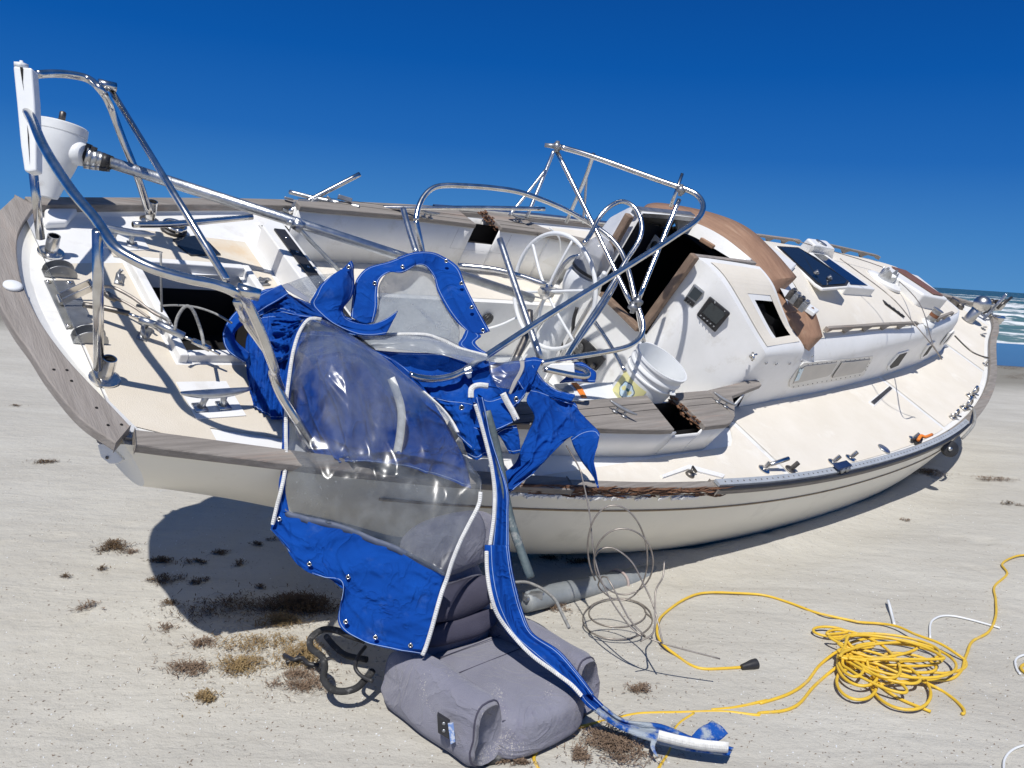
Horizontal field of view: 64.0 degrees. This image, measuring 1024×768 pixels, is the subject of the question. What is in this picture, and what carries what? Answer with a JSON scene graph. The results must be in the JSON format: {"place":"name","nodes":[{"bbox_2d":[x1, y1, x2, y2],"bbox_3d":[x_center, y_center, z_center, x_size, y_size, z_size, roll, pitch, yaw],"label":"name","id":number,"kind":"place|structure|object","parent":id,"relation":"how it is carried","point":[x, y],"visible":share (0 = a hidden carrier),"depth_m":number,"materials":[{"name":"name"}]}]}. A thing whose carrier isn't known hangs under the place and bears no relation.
{"place":"outdoors","nodes":[
{"label":"outdoors","id":0,"kind":"place"},
{"bbox_2d":[0,316,1023,767],"bbox_3d":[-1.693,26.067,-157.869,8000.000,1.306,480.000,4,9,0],"label":"beach sand","id":1,"kind":"structure","parent":0,"point":[98,498],"depth_m":3.65,"materials":[{"name":"sand"}]},
{"bbox_2d":[23,458,70,463],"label":"seaweed","id":2,"kind":"object","parent":1,"relation":"on","point":[43,461],"visible":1,"depth_m":5.71,"materials":[{"name":"plant"}]},
{"bbox_2d":[59,598,125,610],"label":"seaweed","id":3,"kind":"object","parent":1,"relation":"on","point":[90,602],"visible":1,"depth_m":3.54,"materials":[{"name":"plant"}]},
{"bbox_2d":[80,537,147,554],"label":"seaweed","id":4,"kind":"object","parent":1,"relation":"on","point":[113,543],"visible":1,"depth_m":4.20,"materials":[{"name":"plant"}]},
{"bbox_2d":[125,548,139,555],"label":"seaweed","id":5,"kind":"object","parent":1,"relation":"on","point":[129,551],"visible":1,"depth_m":4.16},
{"bbox_2d":[146,555,183,567],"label":"seaweed","id":6,"kind":"object","parent":1,"relation":"on","point":[162,559],"visible":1,"depth_m":4.10,"materials":[{"name":"plant"}]},
{"bbox_2d":[149,598,180,606],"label":"seaweed","id":7,"kind":"object","parent":1,"relation":"on","point":[170,602],"visible":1,"depth_m":3.62,"materials":[{"name":"plant"}]},
{"bbox_2d":[141,572,191,588],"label":"seaweed","id":8,"kind":"object","parent":1,"relation":"on","point":[166,577],"visible":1,"depth_m":3.87,"materials":[{"name":"plant"}]},
{"bbox_2d":[148,622,184,634],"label":"seaweed","id":9,"kind":"object","parent":1,"relation":"on","point":[166,626],"visible":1,"depth_m":3.42,"materials":[{"name":"plant"}]},
{"bbox_2d":[137,649,229,694],"bbox_3d":[-1.233,1.070,3.064,0.324,0.032,0.336,1,9,-17],"label":"seaweed","id":10,"kind":"object","parent":1,"relation":"on","point":[188,666],"visible":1,"depth_m":3.09,"materials":[{"name":"plant"}]},
{"bbox_2d":[167,633,220,649],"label":"seaweed","id":11,"kind":"object","parent":1,"relation":"on","point":[197,641],"visible":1,"depth_m":3.30,"materials":[{"name":"plant"}]},
{"bbox_2d":[181,557,208,564],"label":"seaweed","id":12,"kind":"object","parent":1,"relation":"on","point":[196,560],"visible":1,"depth_m":4.12,"materials":[{"name":"plant"}]},
{"bbox_2d":[180,574,210,585],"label":"seaweed","id":13,"kind":"object","parent":1,"relation":"on","point":[197,581],"visible":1,"depth_m":3.88,"materials":[{"name":"plant"}]},
{"bbox_2d":[181,684,225,716],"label":"seaweed","id":14,"kind":"object","parent":1,"relation":"on","point":[206,694],"visible":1,"depth_m":2.90,"materials":[{"name":"plant"}]},
{"bbox_2d":[85,582,342,639],"bbox_3d":[-1.324,0.975,3.600,1.061,0.039,0.667,4,9,0],"label":"seaweed","id":15,"kind":"object","parent":1,"relation":"on","point":[222,603],"visible":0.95,"depth_m":3.60,"materials":[{"name":"plant"}]},
{"bbox_2d":[201,549,231,557],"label":"seaweed","id":16,"kind":"object","parent":1,"relation":"on","point":[222,551],"visible":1,"depth_m":4.25,"materials":[{"name":"plant"}]},
{"bbox_2d":[160,618,316,674],"bbox_3d":[-0.983,1.044,3.328,0.818,0.032,0.507,0,9,-24],"label":"seaweed","id":17,"kind":"object","parent":1,"relation":"on","point":[282,639],"visible":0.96,"depth_m":3.31,"materials":[{"name":"plant"}]},
{"bbox_2d":[231,558,247,566],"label":"seaweed","id":18,"kind":"object","parent":1,"relation":"on","point":[240,562],"visible":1,"depth_m":4.14,"materials":[{"name":"plant"}]},
{"bbox_2d":[182,645,297,695],"bbox_3d":[-1.005,1.071,3.135,0.392,0.033,0.394,-3,11,-39],"label":"seaweed","id":19,"kind":"object","parent":1,"relation":"on","point":[239,663],"visible":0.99,"depth_m":3.13,"materials":[{"name":"plant"}]},
{"bbox_2d":[250,540,263,544],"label":"seaweed","id":20,"kind":"object","parent":1,"relation":"on","point":[257,543],"visible":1,"depth_m":4.41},
{"bbox_2d":[249,583,265,590],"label":"seaweed","id":21,"kind":"object","parent":1,"relation":"on","point":[260,585],"visible":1,"depth_m":3.86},
{"bbox_2d":[198,584,342,624],"bbox_3d":[-0.992,0.970,3.692,0.873,0.058,0.490,4,9,0],"label":"seaweed","id":22,"kind":"object","parent":1,"relation":"on","point":[297,602],"visible":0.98,"depth_m":3.66,"materials":[{"name":"plant"}]},
{"bbox_2d":[228,606,317,633],"bbox_3d":[-0.956,1.007,3.538,0.488,0.038,0.259,5,9,11],"label":"seaweed","id":23,"kind":"object","parent":1,"relation":"on","point":[280,616],"visible":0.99,"depth_m":3.52,"materials":[{"name":"plant"}]},
{"bbox_2d":[237,659,353,707],"bbox_3d":[-0.776,1.099,3.038,0.376,0.028,0.392,4,9,0],"label":"seaweed","id":24,"kind":"object","parent":1,"relation":"on","point":[300,673],"visible":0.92,"depth_m":3.04,"materials":[{"name":"plant"}]},
{"bbox_2d":[248,636,357,688],"bbox_3d":[-0.821,1.062,3.215,0.336,0.042,0.397,6,9,18],"label":"seaweed","id":25,"kind":"object","parent":1,"relation":"on","point":[303,647],"visible":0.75,"depth_m":3.23,"materials":[{"name":"plant"}]},
{"bbox_2d":[286,651,303,663],"bbox_3d":[-0.840,1.066,3.199,0.036,0.022,0.111,7,9,23],"label":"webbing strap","id":26,"kind":"object","parent":25,"relation":"on","point":[289,661],"visible":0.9,"depth_m":3.17,"materials":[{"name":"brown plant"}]},
{"bbox_2d":[282,653,318,667],"bbox_3d":[-0.822,1.068,3.162,0.181,0.036,0.044,8,10,26],"label":"webbing strap","id":27,"kind":"object","parent":25,"relation":"on","point":[304,660],"visible":1,"depth_m":3.15,"materials":[{"name":"black fabric"}]},
{"bbox_2d":[306,626,375,694],"bbox_3d":[-0.616,0.990,2.980,0.203,0.119,0.357,-1,10,-28],"label":"foam tube","id":28,"kind":"object","parent":1,"relation":"on","point":[328,686],"visible":0.91,"depth_m":2.94,"materials":[{"name":"plastic"}]},
{"bbox_2d":[353,645,373,682],"bbox_3d":[-0.533,0.993,2.901,0.062,0.064,0.168,1,9,-20],"label":"buckle strap","id":29,"kind":"object","parent":28,"relation":"on","point":[357,671],"visible":1,"depth_m":2.87,"materials":[{"name":"black plastic"}]},
{"bbox_2d":[324,634,368,662],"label":"foam tube","id":30,"kind":"object","parent":1,"relation":"on","point":[334,646],"visible":0.94,"depth_m":3.21,"materials":[{"name":"rubber"}]},
{"bbox_2d":[72,597,694,764],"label":"sand crumbs","id":31,"kind":"object","parent":1,"relation":"on","point":[239,677],"visible":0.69,"depth_m":3.21,"materials":[{"name":"sand"}]},
{"bbox_2d":[381,510,599,767],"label":"floor chair","id":32,"kind":"object","parent":1,"relation":"on","point":[476,686],"visible":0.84,"depth_m":2.81,"materials":[{"name":"fabric"}]},
{"bbox_2d":[0,193,1012,553],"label":"sailboat","id":33,"kind":"object","parent":1,"relation":"on","point":[822,379],"visible":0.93,"depth_m":4.58,"materials":[{"name":"white plastic"}]},
{"bbox_2d":[98,444,124,463],"bbox_3d":[-1.447,0.247,2.959,0.096,0.084,0.033,4,9,0],"label":"swim step","id":34,"kind":"object","parent":33,"relation":"hanging from","point":[108,455],"visible":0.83,"depth_m":2.95,"materials":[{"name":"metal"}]},
{"bbox_2d":[82,285,220,355],"bbox_3d":[-1.357,-0.242,3.124,0.492,0.242,0.146,4,9,0],"label":"rope","id":35,"kind":"object","parent":33,"relation":"attached to","point":[166,326],"visible":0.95,"depth_m":3.11,"materials":[{"name":"fabric"}]},
{"bbox_2d":[159,252,162,311],"bbox_3d":[-1.281,-0.370,2.992,0.010,0.223,0.097,0,9,-21],"label":"rope","id":36,"kind":"object","parent":33,"relation":"attached to","point":[161,298],"visible":0.77,"depth_m":2.98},
{"bbox_2d":[14,60,315,448],"bbox_3d":[-1.317,-0.480,2.976,1.338,1.359,0.719,10,11,37],"label":"stern rail","id":37,"kind":"object","parent":33,"relation":"attached to","point":[35,146],"visible":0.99,"depth_m":2.80,"materials":[{"name":"silver metal"}]},
{"bbox_2d":[173,304,204,345],"bbox_3d":[-1.179,-0.220,3.019,0.122,0.147,0.067,4,9,0],"label":"rope","id":38,"kind":"object","parent":33,"relation":"attached to","point":[190,307],"visible":1,"depth_m":3.00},
{"bbox_2d":[131,214,253,227],"bbox_3d":[-1.344,-0.697,3.493,0.046,0.100,0.546,11,11,39],"label":"tube","id":39,"kind":"object","parent":33,"relation":"on","point":[176,223],"visible":0.94,"depth_m":3.44,"materials":[{"name":"silver metal"}]},
{"bbox_2d":[163,304,232,323],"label":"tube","id":40,"kind":"object","parent":33,"relation":"attached to","point":[212,312],"visible":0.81,"depth_m":3.10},
{"bbox_2d":[39,111,534,302],"bbox_3d":[-0.907,-0.788,3.935,2.427,0.723,0.240,-1,10,-26],"label":"wind generator","id":41,"kind":"object","parent":33,"relation":"on","point":[72,149],"visible":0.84,"depth_m":3.47,"materials":[{"name":"metal"}]},
{"bbox_2d":[286,217,340,271],"bbox_3d":[-0.945,-0.658,3.904,0.103,0.252,0.405,6,9,14],"label":"strut tube","id":42,"kind":"object","parent":41,"relation":"hanging from","point":[297,224],"visible":0.97,"depth_m":3.81,"materials":[{"name":"metal"}]},
{"bbox_2d":[289,190,312,198],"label":"tube","id":43,"kind":"object","parent":33,"relation":"on","point":[298,194],"visible":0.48,"depth_m":4.74,"materials":[{"name":"metal"}]},
{"bbox_2d":[282,194,359,215],"bbox_3d":[-1.073,-0.996,4.594,0.430,0.143,0.096,4,9,0],"label":"tangled bracket","id":44,"kind":"object","parent":33,"relation":"on","point":[340,197],"visible":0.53,"depth_m":4.58,"materials":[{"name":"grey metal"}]},
{"bbox_2d":[287,172,360,213],"bbox_3d":[-1.057,-1.079,4.624,0.414,0.272,0.031,-1,10,-28],"label":"tube","id":45,"kind":"object","parent":33,"relation":"on","point":[336,186],"visible":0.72,"depth_m":4.63,"materials":[{"name":"silver metal"}]},
{"bbox_2d":[223,251,595,487],"bbox_3d":[-0.361,-0.117,3.464,1.541,0.877,1.081,4,9,0],"label":"canvas heap","id":46,"kind":"object","parent":33,"relation":"on","point":[344,403],"visible":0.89,"depth_m":3.20,"materials":[{"name":"blue fabric"}]},
{"bbox_2d":[270,317,482,655],"bbox_3d":[-0.488,0.328,3.004,0.772,1.072,0.679,4,9,0],"label":"clear curtain","id":47,"kind":"object","parent":46,"relation":"hanging from","point":[392,595],"visible":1,"depth_m":2.82,"materials":[{"name":"fabric"}]},
{"bbox_2d":[377,278,458,337],"bbox_3d":[-0.481,-0.360,3.696,0.478,0.344,0.255,0,10,-25],"label":"clear window","id":48,"kind":"structure","parent":46,"relation":"in","point":[380,309],"depth_m":3.63,"materials":[{"name":"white plastic"}]},
{"bbox_2d":[506,357,599,492],"bbox_3d":[0.171,0.164,3.365,0.398,0.483,0.524,4,9,0],"label":"canvas drape","id":49,"kind":"object","parent":46,"relation":"hanging from","point":[559,419],"visible":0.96,"depth_m":3.36,"materials":[{"name":"fabric"}]},
{"bbox_2d":[566,445,719,659],"bbox_3d":[0.472,0.658,3.191,0.724,0.712,0.145,9,10,31],"label":"wire coil","id":50,"kind":"object","parent":49,"relation":"hanging from","point":[603,583],"visible":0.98,"depth_m":3.19,"materials":[{"name":"metal"}]},
{"bbox_2d":[587,505,647,636],"bbox_3d":[0.417,0.711,3.199,0.254,0.482,0.198,4,9,0],"label":"wire coil","id":51,"kind":"object","parent":50,"relation":"attached to","point":[630,620],"visible":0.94,"depth_m":3.22,"materials":[{"name":"metal"}]},
{"bbox_2d":[593,528,653,594],"bbox_3d":[0.436,0.696,3.200,0.242,0.302,0.084,4,9,0],"label":"wire coil","id":52,"kind":"object","parent":50,"relation":"attached to","point":[608,589],"visible":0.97,"depth_m":3.19,"materials":[{"name":"metal"}]},
{"bbox_2d":[595,547,662,642],"bbox_3d":[0.468,0.804,3.182,0.307,0.315,0.087,8,10,28],"label":"wire coil","id":53,"kind":"object","parent":50,"relation":"attached to","point":[626,556],"visible":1,"depth_m":3.20,"materials":[{"name":"metal"}]},
{"bbox_2d":[640,561,664,641],"bbox_3d":[0.563,0.846,3.175,0.045,0.265,0.203,9,10,29],"label":"wire coil","id":54,"kind":"object","parent":50,"relation":"attached to","point":[647,637],"visible":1,"depth_m":3.15,"materials":[{"name":"metal"}]},
{"bbox_2d":[547,363,574,371],"bbox_3d":[0.222,-0.077,3.860,0.143,0.058,0.085,4,9,0],"label":"white box","id":55,"kind":"object","parent":46,"relation":"on","point":[567,366],"visible":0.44,"depth_m":3.82,"materials":[{"name":"plastic"}]},
{"bbox_2d":[468,382,733,756],"bbox_3d":[0.205,0.612,2.859,1.192,1.077,0.382,11,11,39],"label":"canvas strap","id":56,"kind":"object","parent":46,"relation":"hanging from","point":[511,618],"visible":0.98,"depth_m":2.90,"materials":[{"name":"fabric"}]},
{"bbox_2d":[483,410,534,579],"bbox_3d":[-0.008,0.403,3.052,0.052,0.570,0.354,-3,11,-38],"label":"tube","id":57,"kind":"object","parent":56,"relation":"hanging from","point":[521,551],"visible":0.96,"depth_m":3.04,"materials":[{"name":"aluminium"}]},
{"bbox_2d":[400,207,418,251],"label":"tube","id":58,"kind":"object","parent":33,"relation":"on","point":[410,235],"visible":0.97,"depth_m":4.18,"materials":[{"name":"metal"}]},
{"bbox_2d":[383,205,545,210],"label":"tube","id":59,"kind":"object","parent":33,"relation":"on","point":[512,208],"visible":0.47,"depth_m":4.95,"materials":[{"name":"silver metal"}]},
{"bbox_2d":[458,263,546,286],"bbox_3d":[-0.054,-0.611,4.602,0.506,0.107,0.034,4,9,1],"label":"tube","id":60,"kind":"object","parent":33,"relation":"on","point":[502,271],"visible":0.85,"depth_m":4.59,"materials":[{"name":"silver metal"}]},
{"bbox_2d":[497,237,543,358],"bbox_3d":[0.033,-0.421,3.924,0.035,0.555,0.516,-1,10,-27],"label":"tube","id":61,"kind":"object","parent":33,"relation":"on","point":[520,300],"visible":0.96,"depth_m":3.91,"materials":[{"name":"metal"}]},
{"bbox_2d":[511,309,532,360],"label":"tube","id":62,"kind":"object","parent":33,"relation":"on","point":[520,347],"visible":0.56,"depth_m":3.89,"materials":[{"name":"metal"}]},
{"bbox_2d":[508,169,545,215],"bbox_3d":[0.102,-1.295,5.544,0.275,0.339,0.029,-1,10,-30],"label":"lifeline post","id":63,"kind":"object","parent":33,"relation":"attached to","point":[530,188],"visible":0.77,"depth_m":5.55,"materials":[{"name":"metal"}]},
{"bbox_2d":[525,150,554,217],"bbox_3d":[0.189,-1.361,5.580,0.220,0.471,0.036,-3,11,-37],"label":"lifeline post","id":64,"kind":"object","parent":33,"relation":"attached to","point":[538,188],"visible":0.92,"depth_m":5.58,"materials":[{"name":"metal"}]},
{"bbox_2d":[515,580,570,628],"bbox_3d":[0.137,0.883,3.346,0.068,0.044,0.489,-1,10,-26],"label":"grey hose","id":65,"kind":"object","parent":33,"relation":"attached to","point":[551,596],"visible":0.98,"depth_m":3.35,"materials":[{"name":"plastic"}]},
{"bbox_2d":[408,141,705,382],"bbox_3d":[0.151,-0.681,4.083,1.959,1.176,0.782,-4,12,-42],"label":"bimini frame","id":66,"kind":"object","parent":33,"relation":"on","point":[636,303],"visible":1,"depth_m":4.21,"materials":[{"name":"silver metal"}]},
{"bbox_2d":[565,281,618,353],"bbox_3d":[0.424,-0.339,4.191,0.054,0.398,0.462,10,11,36],"label":"tube","id":67,"kind":"object","parent":66,"relation":"attached to","point":[599,311],"visible":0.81,"depth_m":4.17,"materials":[{"name":"silver metal"}]},
{"bbox_2d":[542,364,590,378],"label":"tube","id":68,"kind":"object","parent":33,"relation":"on","point":[586,374],"visible":0.99,"depth_m":3.75,"materials":[{"name":"silver metal"}]},
{"bbox_2d":[565,153,594,222],"bbox_3d":[0.454,-1.298,5.476,0.035,0.430,0.524,2,9,-13],"label":"lifeline post","id":69,"kind":"object","parent":33,"relation":"attached to","point":[583,182],"visible":0.8,"depth_m":5.43,"materials":[{"name":"metal"}]},
{"bbox_2d":[552,382,616,400],"bbox_3d":[0.421,0.053,4.338,0.506,0.124,0.139,-5,12,-43],"label":"buoy board","id":70,"kind":"object","parent":33,"relation":"on","point":[588,391],"visible":0.52,"depth_m":4.29,"materials":[{"name":"white plastic"}]},
{"bbox_2d":[582,178,587,223],"bbox_3d":[0.494,-1.248,5.550,0.019,0.316,0.072,4,9,4],"label":"lifeline post","id":71,"kind":"object","parent":33,"relation":"attached to","point":[585,196],"visible":0.61,"depth_m":5.54,"materials":[{"name":"metal"}]},
{"bbox_2d":[594,321,626,372],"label":"tube","id":72,"kind":"object","parent":33,"relation":"on","point":[610,345],"visible":0.82,"depth_m":4.43,"materials":[{"name":"silver metal"}]},
{"bbox_2d":[612,342,686,403],"bbox_3d":[0.715,0.006,4.434,0.446,0.466,0.316,10,10,34],"label":"bucket","id":73,"kind":"object","parent":33,"relation":"on","point":[655,374],"visible":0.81,"depth_m":4.34,"materials":[{"name":"white plastic"}]},
{"bbox_2d":[789,356,872,387],"bbox_3d":[2.347,-0.095,5.959,1.374,0.237,0.082,-2,41,-44],"label":"window","id":74,"kind":"structure","parent":33,"relation":"in","point":[809,373],"depth_m":5.85,"materials":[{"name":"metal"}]},
{"bbox_2d":[793,239,882,267],"bbox_3d":[3.020,-0.980,7.019,2.216,0.366,0.178,-2,10,-34],"label":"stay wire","id":75,"kind":"object","parent":33,"relation":"attached to","point":[842,254],"visible":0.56,"depth_m":6.91,"materials":[{"name":"metal"}]},
{"bbox_2d":[840,258,941,359],"bbox_3d":[2.814,-0.564,6.097,0.750,0.694,0.238,11,11,40],"label":"stay wire","id":76,"kind":"object","parent":33,"relation":"attached to","point":[895,301],"visible":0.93,"depth_m":6.15,"materials":[{"name":"metal"}]},
{"bbox_2d":[899,281,941,357],"bbox_3d":[3.234,-0.580,6.556,0.124,0.614,1.610,5,9,12],"label":"stay wire","id":77,"kind":"object","parent":33,"relation":"attached to","point":[925,319],"visible":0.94,"depth_m":6.23,"materials":[{"name":"metal"}]},
{"bbox_2d":[941,430,958,456],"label":"pulley block","id":78,"kind":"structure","parent":33,"relation":"hanging from","point":[950,448],"depth_m":6.28,"materials":[{"name":"black plastic"}]},
{"bbox_2d":[961,408,975,439],"bbox_3d":[3.797,0.321,6.759,0.082,0.189,0.722,9,10,33],"label":"rope","id":79,"kind":"object","parent":33,"relation":"hanging from","point":[971,427],"visible":0.99,"depth_m":6.53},
{"bbox_2d":[954,335,987,357],"bbox_3d":[4.775,-0.380,8.490,0.390,0.206,0.162,10,11,35],"label":"stay wire","id":80,"kind":"object","parent":33,"relation":"attached to","point":[959,340],"visible":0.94,"depth_m":8.47,"materials":[{"name":"metal"}]},
{"bbox_2d":[495,757,570,767],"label":"seaweed","id":81,"kind":"object","parent":1,"relation":"on","point":[519,760],"visible":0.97,"depth_m":2.62,"materials":[{"name":"plant"}]},
{"bbox_2d":[534,554,566,563],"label":"seaweed","id":82,"kind":"object","parent":1,"relation":"on","point":[551,557],"visible":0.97,"depth_m":4.41,"materials":[{"name":"plant"}]},
{"bbox_2d":[544,603,578,611],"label":"seaweed","id":83,"kind":"object","parent":1,"relation":"on","point":[554,607],"visible":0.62,"depth_m":3.83,"materials":[{"name":"plant"}]},
{"bbox_2d":[556,737,596,766],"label":"seaweed","id":84,"kind":"object","parent":1,"relation":"on","point":[580,753],"visible":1,"depth_m":2.67,"materials":[{"name":"plant"}]},
{"bbox_2d":[566,556,599,564],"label":"seaweed","id":85,"kind":"object","parent":1,"relation":"on","point":[580,561],"visible":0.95,"depth_m":4.40,"materials":[{"name":"plant"}]},
{"bbox_2d":[517,565,656,612],"bbox_3d":[0.449,1.020,4.160,1.172,0.219,0.149,-4,12,-43],"label":"spar","id":86,"kind":"object","parent":1,"relation":"on","point":[536,599],"visible":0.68,"depth_m":3.95,"materials":[{"name":"metal"}]},
{"bbox_2d":[582,598,652,639],"bbox_3d":[0.486,1.076,3.770,0.336,0.006,0.453,4,9,0],"label":"wire coil","id":87,"kind":"object","parent":1,"relation":"on","point":[595,603],"visible":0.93,"depth_m":3.73,"materials":[{"name":"metal"}]},
{"bbox_2d":[559,712,685,767],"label":"seaweed","id":88,"kind":"object","parent":1,"relation":"on","point":[612,739],"visible":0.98,"depth_m":2.73,"materials":[{"name":"plant"}]},
{"bbox_2d":[612,681,686,699],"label":"seaweed","id":89,"kind":"object","parent":1,"relation":"on","point":[642,686],"visible":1,"depth_m":3.12,"materials":[{"name":"plant"}]},
{"bbox_2d":[657,712,694,767],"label":"extension cord","id":90,"kind":"object","parent":1,"relation":"on","point":[675,727],"visible":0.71,"depth_m":2.82,"materials":[{"name":"rubber"}]},
{"bbox_2d":[532,648,861,767],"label":"rope","id":91,"kind":"object","parent":1,"relation":"on","point":[809,691],"visible":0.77,"depth_m":3.02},
{"bbox_2d":[711,646,849,709],"bbox_3d":[1.111,1.173,3.256,0.878,0.059,0.093,-3,11,-37],"label":"rope","id":92,"kind":"object","parent":1,"relation":"on","point":[803,684],"visible":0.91,"depth_m":3.17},
{"bbox_2d":[656,591,967,674],"bbox_3d":[1.306,1.121,3.747,1.351,0.045,0.842,4,9,0],"label":"extension cord","id":93,"kind":"object","parent":1,"relation":"on","point":[752,664],"visible":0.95,"depth_m":3.72,"materials":[{"name":"yellow plastic"}]},
{"bbox_2d":[812,625,957,712],"bbox_3d":[1.591,1.159,3.409,0.551,0.096,0.685,5,9,9],"label":"rope","id":94,"kind":"object","parent":1,"relation":"on","point":[845,651],"visible":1,"depth_m":3.38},
{"bbox_2d":[887,599,895,624],"bbox_3d":[1.861,1.120,4.019,0.017,0.030,0.272,6,9,18],"label":"white line","id":95,"kind":"object","parent":1,"relation":"on","point":[891,612],"visible":0.98,"depth_m":4.02,"materials":[{"name":"plastic"}]},
{"bbox_2d":[848,657,965,715],"bbox_3d":[1.598,1.188,3.300,0.444,0.079,0.156,11,11,38],"label":"rope","id":96,"kind":"object","parent":1,"relation":"on","point":[960,705],"visible":0.94,"depth_m":3.30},
{"bbox_2d":[913,468,956,478],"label":"seaweed","id":97,"kind":"object","parent":1,"relation":"on","point":[927,470],"visible":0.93,"depth_m":6.96,"materials":[{"name":"plant"}]},
{"bbox_2d":[879,554,1023,684],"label":"rope","id":98,"kind":"object","parent":1,"relation":"on","point":[972,641],"visible":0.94,"depth_m":3.79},
{"bbox_2d":[929,615,999,637],"bbox_3d":[2.105,1.157,3.939,0.455,0.010,0.184,0,9,-21],"label":"white line","id":99,"kind":"object","parent":1,"relation":"on","point":[933,619],"visible":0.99,"depth_m":4.00,"materials":[{"name":"plastic"}]},
{"bbox_2d":[971,475,1018,481],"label":"seaweed","id":100,"kind":"object","parent":1,"relation":"on","point":[989,477],"visible":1,"depth_m":7.02,"materials":[{"name":"plant"}]},
{"bbox_2d":[1000,500,1021,505],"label":"seaweed","id":101,"kind":"object","parent":1,"relation":"on","point":[1007,501],"visible":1,"depth_m":6.27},
{"bbox_2d":[1002,744,1023,767],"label":"white line","id":102,"kind":"object","parent":1,"relation":"on","point":[1008,753],"visible":1,"depth_m":2.87,"materials":[{"name":"plastic"}]},
{"bbox_2d":[1014,654,1023,674],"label":"white line","id":103,"kind":"object","parent":1,"relation":"on","point":[1015,663],"visible":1,"depth_m":3.57,"materials":[{"name":"plastic"}]},
{"bbox_2d":[1019,663,1023,672],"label":"extension cord","id":104,"kind":"object","parent":1,"relation":"on","point":[1021,666],"visible":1,"depth_m":3.52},
{"bbox_2d":[1,408,1022,767],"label":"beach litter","id":105,"kind":"object","parent":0,"point":[553,622],"visible":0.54,"depth_m":3.10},
{"bbox_2d":[0,0,1023,292],"label":"sky","id":106,"kind":"structure","parent":0,"point":[892,130],"materials":[{"name":"blue"}]},
{"bbox_2d":[1,434,1023,767],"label":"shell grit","id":107,"kind":"object","parent":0,"point":[381,670],"visible":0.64,"depth_m":3.10,"materials":[{"name":"white stone"}]},
{"bbox_2d":[933,287,1023,343],"bbox_3d":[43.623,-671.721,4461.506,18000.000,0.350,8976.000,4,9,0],"label":"sea","id":108,"kind":"structure","parent":0,"point":[1011,328],"depth_m":85.80,"materials":[{"name":"liquid"}]}
]}

